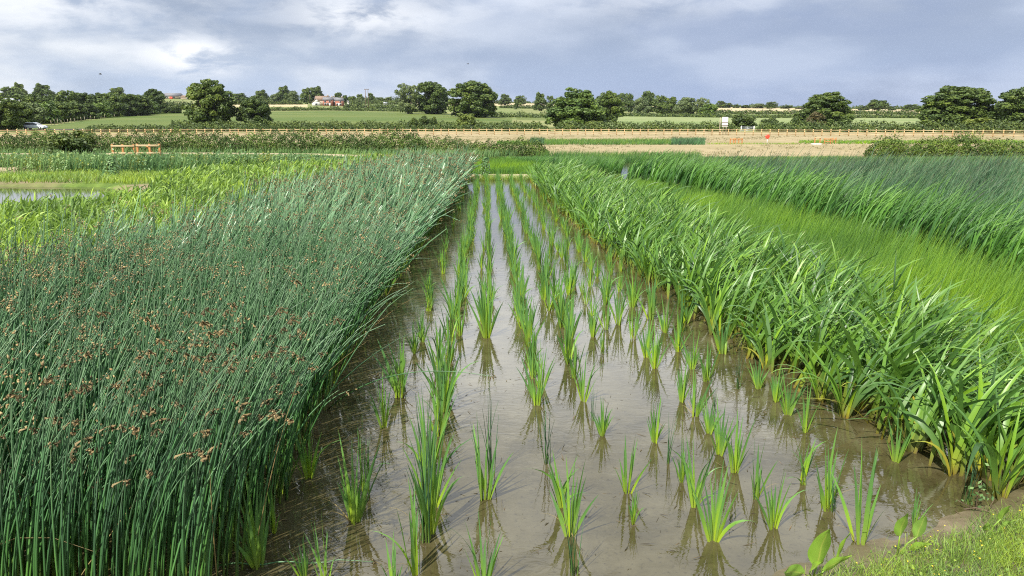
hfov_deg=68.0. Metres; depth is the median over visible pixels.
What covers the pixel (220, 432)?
bulrush
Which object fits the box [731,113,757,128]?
bush
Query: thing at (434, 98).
oak tree
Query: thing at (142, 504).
bulrush
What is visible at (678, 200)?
flag plant
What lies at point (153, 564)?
bulrush
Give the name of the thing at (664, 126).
hedge
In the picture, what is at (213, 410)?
bulrush
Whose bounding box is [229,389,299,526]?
bulrush
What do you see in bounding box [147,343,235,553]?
bulrush
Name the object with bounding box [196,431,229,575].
bulrush
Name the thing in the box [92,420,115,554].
bulrush
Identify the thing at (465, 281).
iris plant
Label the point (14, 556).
bulrush
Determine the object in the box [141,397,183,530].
bulrush
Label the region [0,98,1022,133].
hill
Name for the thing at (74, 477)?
bulrush
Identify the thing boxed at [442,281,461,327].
iris plant
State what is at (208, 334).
bulrush
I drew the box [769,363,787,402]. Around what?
iris plant
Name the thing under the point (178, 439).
bulrush
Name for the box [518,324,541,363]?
iris plant
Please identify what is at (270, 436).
bulrush
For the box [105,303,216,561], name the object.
bulrush
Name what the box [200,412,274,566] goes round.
bulrush
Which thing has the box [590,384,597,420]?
rush tuft
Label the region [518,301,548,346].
iris plant
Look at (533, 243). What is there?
iris plant
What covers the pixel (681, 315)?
iris plant
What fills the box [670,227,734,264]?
flag plant
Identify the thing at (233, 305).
bulrush
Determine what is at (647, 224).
flag plant
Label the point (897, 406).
flag plant
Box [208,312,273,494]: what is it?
bulrush
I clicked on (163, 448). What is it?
bulrush
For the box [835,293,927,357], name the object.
flag plant
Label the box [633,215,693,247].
flag plant
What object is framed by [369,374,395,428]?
iris plant
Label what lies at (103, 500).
bulrush
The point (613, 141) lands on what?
reed strip
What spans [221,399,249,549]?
bulrush
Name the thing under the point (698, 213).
flag plant
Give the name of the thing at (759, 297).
flag plant
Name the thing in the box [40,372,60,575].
bulrush
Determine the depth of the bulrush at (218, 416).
4.12 m
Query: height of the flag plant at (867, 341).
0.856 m
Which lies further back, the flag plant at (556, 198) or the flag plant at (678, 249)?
the flag plant at (556, 198)
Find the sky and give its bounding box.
[0,0,1023,107]
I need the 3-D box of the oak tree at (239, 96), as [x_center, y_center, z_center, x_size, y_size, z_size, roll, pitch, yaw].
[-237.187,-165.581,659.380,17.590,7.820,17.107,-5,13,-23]
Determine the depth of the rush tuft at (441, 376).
6.69 m
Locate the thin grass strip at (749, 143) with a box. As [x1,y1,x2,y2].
[707,142,796,143]
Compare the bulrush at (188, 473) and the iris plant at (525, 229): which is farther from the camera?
the iris plant at (525, 229)
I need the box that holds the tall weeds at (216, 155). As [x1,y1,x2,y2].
[0,143,337,171]
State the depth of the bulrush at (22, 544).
3.77 m
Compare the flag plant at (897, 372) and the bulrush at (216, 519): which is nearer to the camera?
the bulrush at (216, 519)
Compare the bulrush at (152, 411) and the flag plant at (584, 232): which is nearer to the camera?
the bulrush at (152, 411)
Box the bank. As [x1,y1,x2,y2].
[773,489,1023,575]
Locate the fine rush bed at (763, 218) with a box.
[613,177,1023,410]
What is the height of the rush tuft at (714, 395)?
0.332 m
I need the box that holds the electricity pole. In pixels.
[364,89,368,107]
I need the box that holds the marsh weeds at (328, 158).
[271,155,382,163]
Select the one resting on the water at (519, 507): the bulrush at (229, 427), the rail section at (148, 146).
the bulrush at (229, 427)
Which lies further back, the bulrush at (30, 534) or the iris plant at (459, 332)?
the iris plant at (459, 332)
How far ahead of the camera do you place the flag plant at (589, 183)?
21.40 m
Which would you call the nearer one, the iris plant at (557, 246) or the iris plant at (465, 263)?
the iris plant at (465, 263)
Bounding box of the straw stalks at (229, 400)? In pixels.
[0,155,473,575]
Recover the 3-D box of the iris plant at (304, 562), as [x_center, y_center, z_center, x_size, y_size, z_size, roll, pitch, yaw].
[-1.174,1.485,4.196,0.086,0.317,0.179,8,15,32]
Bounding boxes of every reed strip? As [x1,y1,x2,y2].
[530,135,543,144]
[543,137,671,144]
[671,136,705,144]
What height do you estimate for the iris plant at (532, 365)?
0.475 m
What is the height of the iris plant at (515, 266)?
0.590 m
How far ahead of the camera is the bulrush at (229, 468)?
4.63 m
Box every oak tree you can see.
[0,86,24,97]
[0,96,25,129]
[11,94,33,103]
[14,82,27,94]
[16,101,37,121]
[24,93,48,102]
[24,102,47,122]
[32,83,54,96]
[35,101,61,123]
[43,94,55,99]
[49,90,81,103]
[54,102,75,121]
[64,101,88,120]
[74,92,96,103]
[80,103,101,118]
[89,92,108,102]
[92,101,115,117]
[96,93,128,116]
[106,87,125,95]
[110,104,126,116]
[120,94,142,115]
[135,94,152,115]
[143,88,167,108]
[151,101,162,113]
[159,102,169,113]
[180,78,238,125]
[233,93,247,100]
[235,96,273,124]
[254,90,269,100]
[276,85,289,101]
[299,87,312,103]
[310,86,323,100]
[333,92,341,97]
[343,95,348,102]
[348,96,355,102]
[367,93,374,99]
[383,97,393,102]
[414,81,450,113]
[448,80,498,117]
[498,94,511,104]
[514,95,526,104]
[514,99,518,108]
[533,92,546,110]
[546,96,553,109]
[595,90,624,121]
[620,93,626,110]
[623,93,634,111]
[641,91,657,112]
[651,95,666,113]
[662,96,679,113]
[715,101,725,107]
[725,103,731,107]
[764,101,777,108]
[778,105,792,108]
[796,91,855,125]
[856,106,869,109]
[865,99,890,109]
[888,106,899,109]
[900,104,919,110]
[914,85,998,125]
[988,87,1023,122]
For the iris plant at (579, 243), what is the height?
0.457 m
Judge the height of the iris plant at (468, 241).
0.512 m
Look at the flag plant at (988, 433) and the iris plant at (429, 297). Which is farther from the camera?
the iris plant at (429, 297)
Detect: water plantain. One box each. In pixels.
[784,529,851,575]
[894,513,931,554]
[982,505,1012,535]
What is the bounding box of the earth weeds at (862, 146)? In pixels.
[328,135,1010,155]
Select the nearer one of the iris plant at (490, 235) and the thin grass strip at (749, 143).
the iris plant at (490, 235)
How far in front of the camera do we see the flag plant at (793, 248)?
10.81 m
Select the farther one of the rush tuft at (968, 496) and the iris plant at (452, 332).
the iris plant at (452, 332)
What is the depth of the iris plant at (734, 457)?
5.50 m
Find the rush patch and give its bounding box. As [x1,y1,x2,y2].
[469,155,551,173]
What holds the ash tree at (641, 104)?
on the hill
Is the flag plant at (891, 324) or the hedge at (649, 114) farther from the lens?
the hedge at (649, 114)
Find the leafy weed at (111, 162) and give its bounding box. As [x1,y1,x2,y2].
[99,156,122,176]
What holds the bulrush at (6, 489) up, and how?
on the water at (519, 507)
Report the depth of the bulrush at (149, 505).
3.66 m
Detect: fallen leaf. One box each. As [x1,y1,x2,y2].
[805,398,867,423]
[848,418,898,438]
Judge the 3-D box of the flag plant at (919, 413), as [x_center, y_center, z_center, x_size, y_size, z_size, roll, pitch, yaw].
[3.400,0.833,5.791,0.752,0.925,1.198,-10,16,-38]
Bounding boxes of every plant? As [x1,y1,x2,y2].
[231,468,271,569]
[264,479,280,533]
[282,536,308,575]
[283,418,342,479]
[304,515,338,575]
[321,430,387,525]
[357,417,388,492]
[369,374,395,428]
[370,330,413,397]
[370,479,419,575]
[380,529,401,575]
[385,339,406,377]
[398,417,464,538]
[401,387,450,465]
[402,414,480,507]
[404,318,420,353]
[410,308,429,342]
[414,328,476,401]
[416,347,460,412]
[419,270,434,301]
[419,382,442,426]
[422,269,435,287]
[423,323,449,370]
[424,285,435,310]
[427,353,455,435]
[428,318,446,351]
[431,343,455,376]
[434,317,457,361]
[436,272,462,311]
[438,301,459,344]
[440,246,446,267]
[440,255,447,273]
[441,235,449,251]
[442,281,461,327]
[444,289,461,318]
[445,278,470,306]
[452,300,466,335]
[452,509,503,575]
[453,247,466,278]
[454,225,469,254]
[454,271,464,295]
[456,265,464,289]
[456,265,476,296]
[457,232,468,256]
[458,245,469,270]
[461,257,468,277]
[465,231,474,249]
[466,204,476,220]
[466,225,473,244]
[466,270,502,338]
[469,218,477,240]
[470,283,499,323]
[470,411,512,500]
[475,268,487,291]
[475,279,491,307]
[477,244,486,268]
[478,231,485,251]
[482,255,494,274]
[483,216,494,233]
[485,260,492,284]
[485,270,500,301]
[486,226,491,244]
[486,234,494,254]
[486,239,496,261]
[497,200,503,219]
[501,217,513,237]
[502,203,515,219]
[502,242,521,269]
[503,224,514,244]
[505,227,513,243]
[506,235,521,257]
[506,236,524,264]
[506,240,516,267]
[508,292,537,328]
[509,263,529,291]
[509,265,528,299]
[510,257,520,288]
[510,266,518,283]
[510,279,530,321]
[511,254,521,277]
[511,279,525,303]
[516,295,538,337]
[516,350,550,405]
[517,195,526,210]
[518,282,529,310]
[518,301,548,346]
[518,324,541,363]
[520,340,541,378]
[521,212,530,233]
[525,221,532,237]
[527,223,539,245]
[528,228,540,251]
[529,324,539,358]
[530,338,554,388]
[531,228,543,254]
[531,237,546,268]
[532,450,587,507]
[534,268,562,310]
[537,253,552,286]
[537,263,551,299]
[538,205,545,223]
[540,177,575,207]
[540,210,548,229]
[542,247,553,272]
[544,251,559,274]
[546,224,559,244]
[546,457,596,536]
[547,182,576,212]
[548,269,568,301]
[549,185,582,211]
[549,236,555,261]
[549,277,575,318]
[551,260,558,291]
[551,285,573,327]
[552,236,561,250]
[555,310,582,364]
[556,191,569,214]
[557,188,590,214]
[557,236,565,257]
[557,288,582,338]
[558,196,585,221]
[559,310,574,345]
[560,341,585,377]
[561,215,570,232]
[562,182,590,197]
[562,190,613,225]
[563,176,610,191]
[563,176,614,202]
[563,238,569,265]
[563,260,577,294]
[564,221,570,236]
[564,226,570,249]
[564,262,579,285]
[567,182,610,208]
[568,259,581,273]
[569,184,596,205]
[571,346,608,401]
[572,186,608,217]
[573,205,595,235]
[574,191,625,218]
[575,213,607,238]
[575,234,583,252]
[577,204,614,236]
[577,274,585,292]
[579,278,598,304]
[580,238,593,261]
[581,217,619,248]
[584,189,620,211]
[584,249,597,269]
[585,194,612,216]
[586,198,630,234]
[586,255,597,286]
[586,304,600,337]
[588,292,600,315]
[590,402,613,436]
[591,191,638,214]
[592,293,611,329]
[593,259,602,276]
[595,268,622,305]
[596,323,604,353]
[598,276,615,298]
[599,261,610,287]
[601,229,650,263]
[602,196,655,227]
[602,200,641,251]
[603,205,653,233]
[603,220,666,247]
[603,221,630,246]
[604,209,641,257]
[604,242,615,262]
[605,195,640,226]
[605,253,618,274]
[605,284,628,325]
[606,191,643,207]
[613,194,650,216]
[613,199,654,222]
[615,270,624,291]
[615,435,649,493]
[616,269,648,307]
[617,235,677,275]
[618,203,675,236]
[619,209,680,230]
[619,214,662,236]
[619,250,631,270]
[620,228,656,266]
[623,231,677,281]
[623,261,630,279]
[626,185,676,198]
[626,236,654,278]
[628,266,643,299]
[628,292,642,339]
[628,489,642,524]
[629,204,674,236]
[629,224,672,255]
[630,206,697,242]
[631,206,667,244]
[633,201,675,235]
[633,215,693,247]
[634,186,688,207]
[634,279,657,319]
[635,313,660,357]
[641,192,680,208]
[641,238,682,290]
[643,196,701,217]
[644,272,662,305]
[644,318,670,368]
[647,398,665,443]
[648,194,707,215]
[649,198,702,229]
[649,206,687,246]
[650,208,706,232]
[651,191,687,209]
[654,210,693,234]
[654,248,755,312]
[655,293,677,332]
[657,222,691,257]
[657,236,751,293]
[658,242,726,307]
[658,257,721,289]
[659,214,695,241]
[660,247,708,309]
[661,219,713,260]
[664,202,715,225]
[664,218,751,262]
[665,232,722,298]
[667,195,710,211]
[668,313,693,351]
[669,212,709,242]
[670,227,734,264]
[670,240,739,280]
[670,248,741,301]
[670,438,691,482]
[673,436,719,507]
[675,355,691,402]
[677,287,692,329]
[677,332,699,369]
[678,239,718,272]
[679,268,766,320]
[679,273,751,325]
[679,290,700,323]
[679,366,716,416]
[680,242,760,287]
[687,455,750,541]
[689,202,730,224]
[691,230,773,267]
[692,344,721,382]
[694,235,761,291]
[694,259,755,334]
[695,207,722,241]
[695,218,744,246]
[697,237,762,267]
[699,210,746,249]
[699,212,736,247]
[699,217,744,249]
[700,394,725,433]
[702,208,758,238]
[703,201,731,225]
[703,224,782,255]
[703,225,752,250]
[704,249,787,308]
[708,229,731,256]
[709,400,735,455]
[710,295,813,357]
[710,310,733,354]
[712,241,813,294]
[717,408,755,472]
[720,227,790,255]
[720,260,796,334]
[723,229,785,265]
[723,288,850,361]
[724,242,783,276]
[726,232,787,270]
[728,253,779,282]
[728,302,822,368]
[732,233,783,270]
[732,272,801,339]
[735,245,765,299]
[738,231,817,265]
[739,248,826,291]
[742,245,828,295]
[745,353,769,389]
[750,443,778,499]
[751,235,831,271]
[752,238,792,265]
[753,465,803,529]
[754,248,815,294]
[754,302,840,370]
[758,264,842,303]
[759,261,833,319]
[762,240,833,267]
[762,250,806,278]
[763,254,864,334]
[763,267,894,333]
[763,277,844,360]
[768,224,822,265]
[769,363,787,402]
[770,276,858,347]
[772,288,895,360]
[773,336,883,401]
[777,365,805,415]
[778,244,844,284]
[781,242,848,278]
[784,254,879,296]
[786,267,852,316]
[786,328,921,418]
[787,438,825,484]
[788,302,993,409]
[796,384,818,432]
[798,268,906,341]
[799,285,858,379]
[802,307,895,375]
[803,239,889,296]
[807,246,883,284]
[808,250,863,302]
[815,427,858,511]
[816,261,881,286]
[825,296,968,360]
[827,315,967,397]
[830,443,883,544]
[831,262,938,332]
[834,291,992,404]
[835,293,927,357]
[836,258,922,307]
[842,254,936,328]
[842,326,1021,406]
[844,286,999,360]
[845,277,965,348]
[849,276,992,337]
[851,357,976,436]
[861,351,1015,446]
[862,351,1023,476]
[865,339,1022,453]
[869,317,1009,399]
[873,291,976,343]
[877,309,962,348]
[881,278,944,327]
[881,410,915,463]
[893,268,993,328]
[895,279,966,338]
[911,290,1022,359]
[911,489,932,525]
[915,351,1023,444]
[920,309,1023,359]
[920,349,1023,452]
[922,334,1023,481]
[937,312,1019,388]
[939,376,1023,463]
[940,382,1023,483]
[941,379,1023,499]
[949,333,1023,390]
[955,463,999,512]
[963,319,1023,372]
[987,335,1015,378]
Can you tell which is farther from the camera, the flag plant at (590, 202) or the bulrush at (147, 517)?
the flag plant at (590, 202)
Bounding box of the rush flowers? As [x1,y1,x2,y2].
[0,140,489,489]
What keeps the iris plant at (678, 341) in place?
in the water at (519, 507)
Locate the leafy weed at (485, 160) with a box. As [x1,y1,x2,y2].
[478,157,490,175]
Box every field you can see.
[0,132,1023,157]
[46,111,545,129]
[234,103,919,113]
[605,116,951,127]
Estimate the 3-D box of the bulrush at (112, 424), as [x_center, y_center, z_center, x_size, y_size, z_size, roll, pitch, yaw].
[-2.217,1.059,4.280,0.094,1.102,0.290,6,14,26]
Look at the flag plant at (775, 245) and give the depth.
11.00 m
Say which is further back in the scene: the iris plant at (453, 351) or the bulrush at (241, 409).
the iris plant at (453, 351)
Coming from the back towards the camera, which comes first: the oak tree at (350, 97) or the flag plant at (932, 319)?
the oak tree at (350, 97)
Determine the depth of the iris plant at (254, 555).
4.32 m
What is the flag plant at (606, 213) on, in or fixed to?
in the water at (519, 507)
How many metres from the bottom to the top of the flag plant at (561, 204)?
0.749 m
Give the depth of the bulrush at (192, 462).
3.99 m
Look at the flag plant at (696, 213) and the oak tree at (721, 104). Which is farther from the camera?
the oak tree at (721, 104)
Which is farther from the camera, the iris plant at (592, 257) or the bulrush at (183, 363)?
the iris plant at (592, 257)
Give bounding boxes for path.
[0,164,103,172]
[1,153,365,156]
[473,174,530,177]
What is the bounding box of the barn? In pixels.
[164,93,182,98]
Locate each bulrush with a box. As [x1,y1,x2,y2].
[0,373,58,461]
[0,393,25,421]
[0,440,23,575]
[0,441,7,575]
[0,454,7,534]
[2,441,23,511]
[3,387,23,575]
[4,339,65,575]
[4,451,11,525]
[5,395,61,548]
[9,425,19,575]
[12,389,54,575]
[15,420,60,575]
[17,380,92,575]
[18,422,58,554]
[19,395,54,575]
[25,445,96,575]
[26,370,63,575]
[26,376,47,565]
[29,413,66,575]
[31,446,102,575]
[32,403,105,575]
[32,408,43,537]
[33,356,71,575]
[35,384,81,575]
[38,404,56,575]
[39,379,126,565]
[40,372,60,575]
[44,411,90,573]
[44,439,60,575]
[46,442,80,575]
[47,416,78,552]
[48,401,115,575]
[56,384,113,500]
[56,455,76,562]
[58,359,75,575]
[58,380,113,572]
[59,346,93,575]
[61,456,64,575]
[62,407,106,575]
[63,346,153,544]
[63,427,80,500]
[64,395,122,514]
[64,431,93,575]
[66,430,96,575]
[67,438,77,575]
[69,423,139,575]
[71,417,83,575]
[71,430,86,575]
[78,381,91,575]
[78,461,82,575]
[80,373,144,573]
[84,425,110,575]
[85,340,124,575]
[90,404,130,575]
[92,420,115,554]
[93,424,102,511]
[93,459,100,575]
[96,400,141,554]
[97,306,110,575]
[97,405,155,575]
[99,377,121,560]
[99,401,138,575]
[100,405,150,575]
[102,393,108,494]
[102,424,169,575]
[103,353,135,517]
[104,358,147,546]
[104,377,129,484]
[104,454,135,565]
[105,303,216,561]
[106,385,135,575]
[107,433,140,489]
[108,365,128,568]
[110,341,151,460]
[110,417,178,520]
[111,344,156,575]
[111,476,130,575]
[113,375,161,575]
[113,407,136,520]
[115,329,205,572]
[115,419,126,575]
[117,351,144,519]
[118,369,170,542]
[119,310,189,574]
[119,337,166,544]
[120,312,151,517]
[120,451,125,575]
[121,310,175,495]
[122,367,148,573]
[123,468,152,575]
[124,439,152,575]
[125,378,182,524]
[125,389,137,551]
[126,390,150,575]
[127,364,219,575]
[128,352,173,556]
[128,361,211,557]
[128,397,206,575]
[129,348,220,550]
[130,320,161,535]
[130,439,159,575]
[132,407,176,575]
[132,425,163,575]
[134,390,160,536]
[134,450,184,570]
[135,414,166,575]
[136,337,208,498]
[136,416,210,575]
[137,401,185,509]
[137,415,211,563]
[138,333,170,575]
[141,353,239,562]
[141,370,177,521]
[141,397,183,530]
[141,412,175,570]
[141,446,187,575]
[142,306,235,500]
[143,348,177,494]
[143,366,236,575]
[144,360,184,521]
[144,362,236,575]
[144,421,196,571]
[145,391,154,575]
[145,451,207,575]
[146,384,160,575]
[146,387,221,525]
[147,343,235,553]
[147,382,196,528]
[150,336,254,575]
[152,382,187,575]
[153,367,165,575]
[155,461,162,575]
[156,382,166,575]
[157,385,210,575]
[157,448,203,532]
[158,332,238,544]
[159,308,195,462]
[159,351,191,468]
[159,374,188,574]
[161,316,210,575]
[161,344,248,542]
[163,396,203,575]
[164,402,208,534]
[165,348,193,474]
[166,324,242,575]
[166,339,198,561]
[167,337,202,575]
[168,364,201,484]
[169,355,232,575]
[169,430,206,569]
[170,320,228,551]
[170,364,207,558]
[171,342,189,508]
[171,427,252,575]
[172,336,207,501]
[172,401,213,565]
[172,403,215,566]
[173,349,213,559]
[173,392,236,533]
[173,442,208,575]
[174,317,212,526]
[174,446,194,575]
[175,329,214,519]
[175,355,261,575]
[175,373,188,560]
[177,342,220,506]
[177,352,224,575]
[177,352,245,547]
[178,350,205,575]
[180,334,227,571]
[180,362,198,438]
[180,403,219,575]
[181,376,229,575]
[183,366,205,575]
[185,355,215,575]
[185,368,249,532]
[185,410,202,542]
[185,444,216,564]
[186,303,287,532]
[186,392,209,575]
[188,385,220,555]
[189,380,222,478]
[189,447,203,575]
[190,325,265,575]
[190,417,202,540]
[191,405,281,561]
[191,410,283,563]
[192,312,301,551]
[193,328,219,524]
[193,356,238,575]
[193,424,211,545]
[195,364,242,575]
[195,420,205,552]
[195,430,200,483]
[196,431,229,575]
[197,346,248,509]
[197,384,235,508]
[198,325,232,575]
[200,342,287,575]
[200,347,277,543]
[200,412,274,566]
[201,440,222,496]
[202,325,228,486]
[202,356,246,575]
[202,372,279,548]
[203,354,237,525]
[203,374,252,575]
[204,298,237,561]
[204,316,266,575]
[204,430,215,552]
[206,357,228,525]
[207,399,247,571]
[207,409,251,575]
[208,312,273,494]
[208,350,244,556]
[210,339,238,438]
[210,372,267,537]
[210,400,246,575]
[210,412,263,539]
[213,385,224,564]
[215,382,224,536]
[216,331,296,548]
[216,365,290,575]
[217,390,282,533]
[219,366,238,561]
[219,559,381,566]
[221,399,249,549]
[222,325,287,485]
[222,384,277,574]
[222,422,267,575]
[223,315,260,534]
[223,351,273,447]
[225,349,291,514]
[225,359,281,532]
[225,416,293,572]
[226,396,267,575]
[227,394,237,522]
[228,358,271,567]
[229,359,273,562]
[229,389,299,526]
[230,332,276,451]
[230,351,264,557]
[230,393,250,556]
[232,332,305,547]
[233,293,294,551]
[233,349,259,495]
[235,397,273,575]
[237,308,314,518]
[237,414,251,575]
[238,363,253,564]
[240,342,290,482]
[241,354,304,569]
[242,332,262,406]
[245,363,318,542]
[247,345,280,523]
[248,294,322,485]
[249,369,259,516]
[251,357,284,496]
[252,350,287,510]
[252,370,276,508]
[253,336,334,522]
[254,349,327,485]
[254,382,279,483]
[254,382,287,524]
[258,329,322,515]
[260,277,301,480]
[260,342,316,499]
[261,345,288,497]
[261,390,306,514]
[263,324,304,453]
[263,348,298,485]
[264,378,302,531]
[266,315,344,504]
[266,358,328,522]
[267,358,307,536]
[327,371,495,409]
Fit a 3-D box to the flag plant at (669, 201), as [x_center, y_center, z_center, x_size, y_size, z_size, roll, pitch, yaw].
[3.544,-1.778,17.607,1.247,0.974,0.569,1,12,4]
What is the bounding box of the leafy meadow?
[0,151,398,305]
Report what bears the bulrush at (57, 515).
on the water at (519, 507)
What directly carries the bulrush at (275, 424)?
on the water at (519, 507)
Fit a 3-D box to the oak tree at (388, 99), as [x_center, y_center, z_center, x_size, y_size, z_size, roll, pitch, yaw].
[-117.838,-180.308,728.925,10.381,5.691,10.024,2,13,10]
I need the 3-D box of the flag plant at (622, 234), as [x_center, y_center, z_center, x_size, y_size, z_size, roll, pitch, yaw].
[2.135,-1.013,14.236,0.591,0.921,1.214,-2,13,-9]
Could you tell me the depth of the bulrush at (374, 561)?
4.37 m
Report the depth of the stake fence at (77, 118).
227.84 m
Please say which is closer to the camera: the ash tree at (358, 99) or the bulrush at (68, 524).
the bulrush at (68, 524)
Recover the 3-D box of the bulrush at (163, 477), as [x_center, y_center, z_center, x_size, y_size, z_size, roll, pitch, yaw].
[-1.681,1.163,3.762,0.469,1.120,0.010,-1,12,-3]
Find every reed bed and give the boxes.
[499,152,626,174]
[626,146,1023,289]
[677,154,1023,170]
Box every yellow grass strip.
[497,140,529,144]
[799,139,1023,143]
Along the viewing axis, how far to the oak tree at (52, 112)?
209.03 m
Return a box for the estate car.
[23,122,47,129]
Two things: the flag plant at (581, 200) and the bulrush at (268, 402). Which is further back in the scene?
the flag plant at (581, 200)
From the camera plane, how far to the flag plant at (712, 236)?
13.34 m
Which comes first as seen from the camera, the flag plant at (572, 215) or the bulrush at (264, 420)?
the bulrush at (264, 420)
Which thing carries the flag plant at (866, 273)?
in the water at (519, 507)
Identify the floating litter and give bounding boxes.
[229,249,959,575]
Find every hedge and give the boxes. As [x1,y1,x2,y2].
[0,125,425,152]
[84,123,550,131]
[167,100,193,106]
[169,118,542,127]
[234,98,302,104]
[267,94,498,103]
[270,106,446,113]
[343,101,400,108]
[349,99,397,104]
[402,134,549,156]
[488,110,545,117]
[499,104,695,111]
[507,101,915,108]
[554,120,738,131]
[624,112,916,117]
[715,109,921,114]
[755,119,1023,133]
[863,129,1023,156]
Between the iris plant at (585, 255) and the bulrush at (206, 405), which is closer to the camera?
the bulrush at (206, 405)
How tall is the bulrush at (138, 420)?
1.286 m
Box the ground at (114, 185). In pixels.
[0,152,392,251]
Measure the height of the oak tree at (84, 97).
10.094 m
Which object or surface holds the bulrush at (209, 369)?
on the water at (519, 507)
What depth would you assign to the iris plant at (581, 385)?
6.91 m
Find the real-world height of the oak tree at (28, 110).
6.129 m
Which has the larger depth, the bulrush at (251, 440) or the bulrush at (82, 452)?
the bulrush at (251, 440)
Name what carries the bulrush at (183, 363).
on the water at (519, 507)
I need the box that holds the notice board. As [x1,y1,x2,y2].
[719,117,728,134]
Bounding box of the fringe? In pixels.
[532,148,704,163]
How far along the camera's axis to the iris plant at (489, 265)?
12.45 m
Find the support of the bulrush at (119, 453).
on the water at (519, 507)
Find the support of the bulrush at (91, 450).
on the water at (519, 507)
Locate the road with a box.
[18,128,257,129]
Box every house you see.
[311,99,320,105]
[314,95,328,105]
[322,96,333,105]
[335,96,343,105]
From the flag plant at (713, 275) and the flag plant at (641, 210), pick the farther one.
the flag plant at (641, 210)
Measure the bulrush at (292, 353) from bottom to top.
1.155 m
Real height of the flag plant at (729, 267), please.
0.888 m
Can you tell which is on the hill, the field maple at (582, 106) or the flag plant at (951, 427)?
the field maple at (582, 106)
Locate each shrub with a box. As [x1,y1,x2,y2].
[408,117,418,126]
[418,116,429,126]
[429,117,436,125]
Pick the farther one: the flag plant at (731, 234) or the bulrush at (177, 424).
the flag plant at (731, 234)
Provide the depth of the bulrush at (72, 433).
3.55 m
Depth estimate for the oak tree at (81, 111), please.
248.00 m
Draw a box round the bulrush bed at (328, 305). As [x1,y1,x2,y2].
[0,143,482,575]
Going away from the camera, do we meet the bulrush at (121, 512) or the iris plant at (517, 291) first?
the bulrush at (121, 512)
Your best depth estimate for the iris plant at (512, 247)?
13.72 m
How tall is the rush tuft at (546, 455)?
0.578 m
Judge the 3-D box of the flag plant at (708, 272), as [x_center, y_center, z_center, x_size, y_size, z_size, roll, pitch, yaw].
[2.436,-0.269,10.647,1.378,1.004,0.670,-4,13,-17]
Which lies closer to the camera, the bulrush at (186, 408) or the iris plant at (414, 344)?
the bulrush at (186, 408)
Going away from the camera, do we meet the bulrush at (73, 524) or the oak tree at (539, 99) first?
the bulrush at (73, 524)
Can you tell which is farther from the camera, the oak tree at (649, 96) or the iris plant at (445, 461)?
the oak tree at (649, 96)
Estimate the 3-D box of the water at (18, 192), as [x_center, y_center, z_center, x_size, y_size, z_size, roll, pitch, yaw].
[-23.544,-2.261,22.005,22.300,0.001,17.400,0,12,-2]
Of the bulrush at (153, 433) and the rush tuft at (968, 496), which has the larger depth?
the rush tuft at (968, 496)
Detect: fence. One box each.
[0,129,1023,136]
[51,114,114,124]
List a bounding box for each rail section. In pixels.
[111,144,135,156]
[136,144,160,153]
[730,138,742,143]
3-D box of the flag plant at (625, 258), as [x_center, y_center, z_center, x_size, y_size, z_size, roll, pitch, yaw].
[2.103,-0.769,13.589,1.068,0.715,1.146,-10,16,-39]
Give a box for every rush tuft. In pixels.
[281,437,291,500]
[406,394,440,543]
[436,338,447,389]
[480,380,498,474]
[534,407,554,463]
[562,492,583,575]
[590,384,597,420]
[667,412,678,463]
[712,390,718,413]
[734,356,743,389]
[824,459,838,512]
[965,445,981,504]
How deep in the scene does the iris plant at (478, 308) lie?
9.55 m
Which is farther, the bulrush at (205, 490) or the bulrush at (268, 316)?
the bulrush at (268, 316)
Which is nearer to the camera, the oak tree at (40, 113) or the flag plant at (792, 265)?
the flag plant at (792, 265)
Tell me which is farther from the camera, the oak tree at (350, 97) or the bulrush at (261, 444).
the oak tree at (350, 97)
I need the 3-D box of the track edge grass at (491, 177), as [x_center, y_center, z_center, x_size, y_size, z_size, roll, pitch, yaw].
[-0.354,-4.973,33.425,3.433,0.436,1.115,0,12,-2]
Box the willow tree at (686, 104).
[671,97,697,114]
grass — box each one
[0,168,203,183]
[468,171,530,180]
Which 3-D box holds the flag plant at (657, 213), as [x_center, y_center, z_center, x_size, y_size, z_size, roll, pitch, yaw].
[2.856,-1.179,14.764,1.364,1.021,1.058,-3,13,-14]
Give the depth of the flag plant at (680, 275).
10.55 m
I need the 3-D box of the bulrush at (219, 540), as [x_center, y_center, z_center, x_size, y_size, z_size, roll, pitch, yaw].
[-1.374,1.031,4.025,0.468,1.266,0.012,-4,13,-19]
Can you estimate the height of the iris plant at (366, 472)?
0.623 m
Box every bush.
[45,130,97,153]
[165,105,182,112]
[455,113,478,127]
[582,120,602,127]
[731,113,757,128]
[759,117,777,127]
[790,112,802,125]
[806,111,825,124]
[960,117,995,128]
[989,120,1022,128]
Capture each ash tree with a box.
[270,94,282,101]
[287,91,298,101]
[355,97,362,106]
[394,83,419,113]
[633,97,649,113]
[695,97,709,113]
[750,103,763,107]
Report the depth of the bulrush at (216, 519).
4.67 m
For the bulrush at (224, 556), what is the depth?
4.10 m
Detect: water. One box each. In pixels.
[0,187,129,207]
[7,157,1023,575]
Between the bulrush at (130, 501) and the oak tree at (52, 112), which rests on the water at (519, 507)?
the bulrush at (130, 501)
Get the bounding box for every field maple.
[544,87,607,127]
[698,103,718,115]
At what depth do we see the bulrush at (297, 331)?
4.66 m
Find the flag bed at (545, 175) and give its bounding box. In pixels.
[522,157,1023,487]
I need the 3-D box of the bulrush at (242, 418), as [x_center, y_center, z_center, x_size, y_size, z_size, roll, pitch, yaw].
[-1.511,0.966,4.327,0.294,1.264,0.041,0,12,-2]
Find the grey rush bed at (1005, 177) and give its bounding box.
[681,140,1023,245]

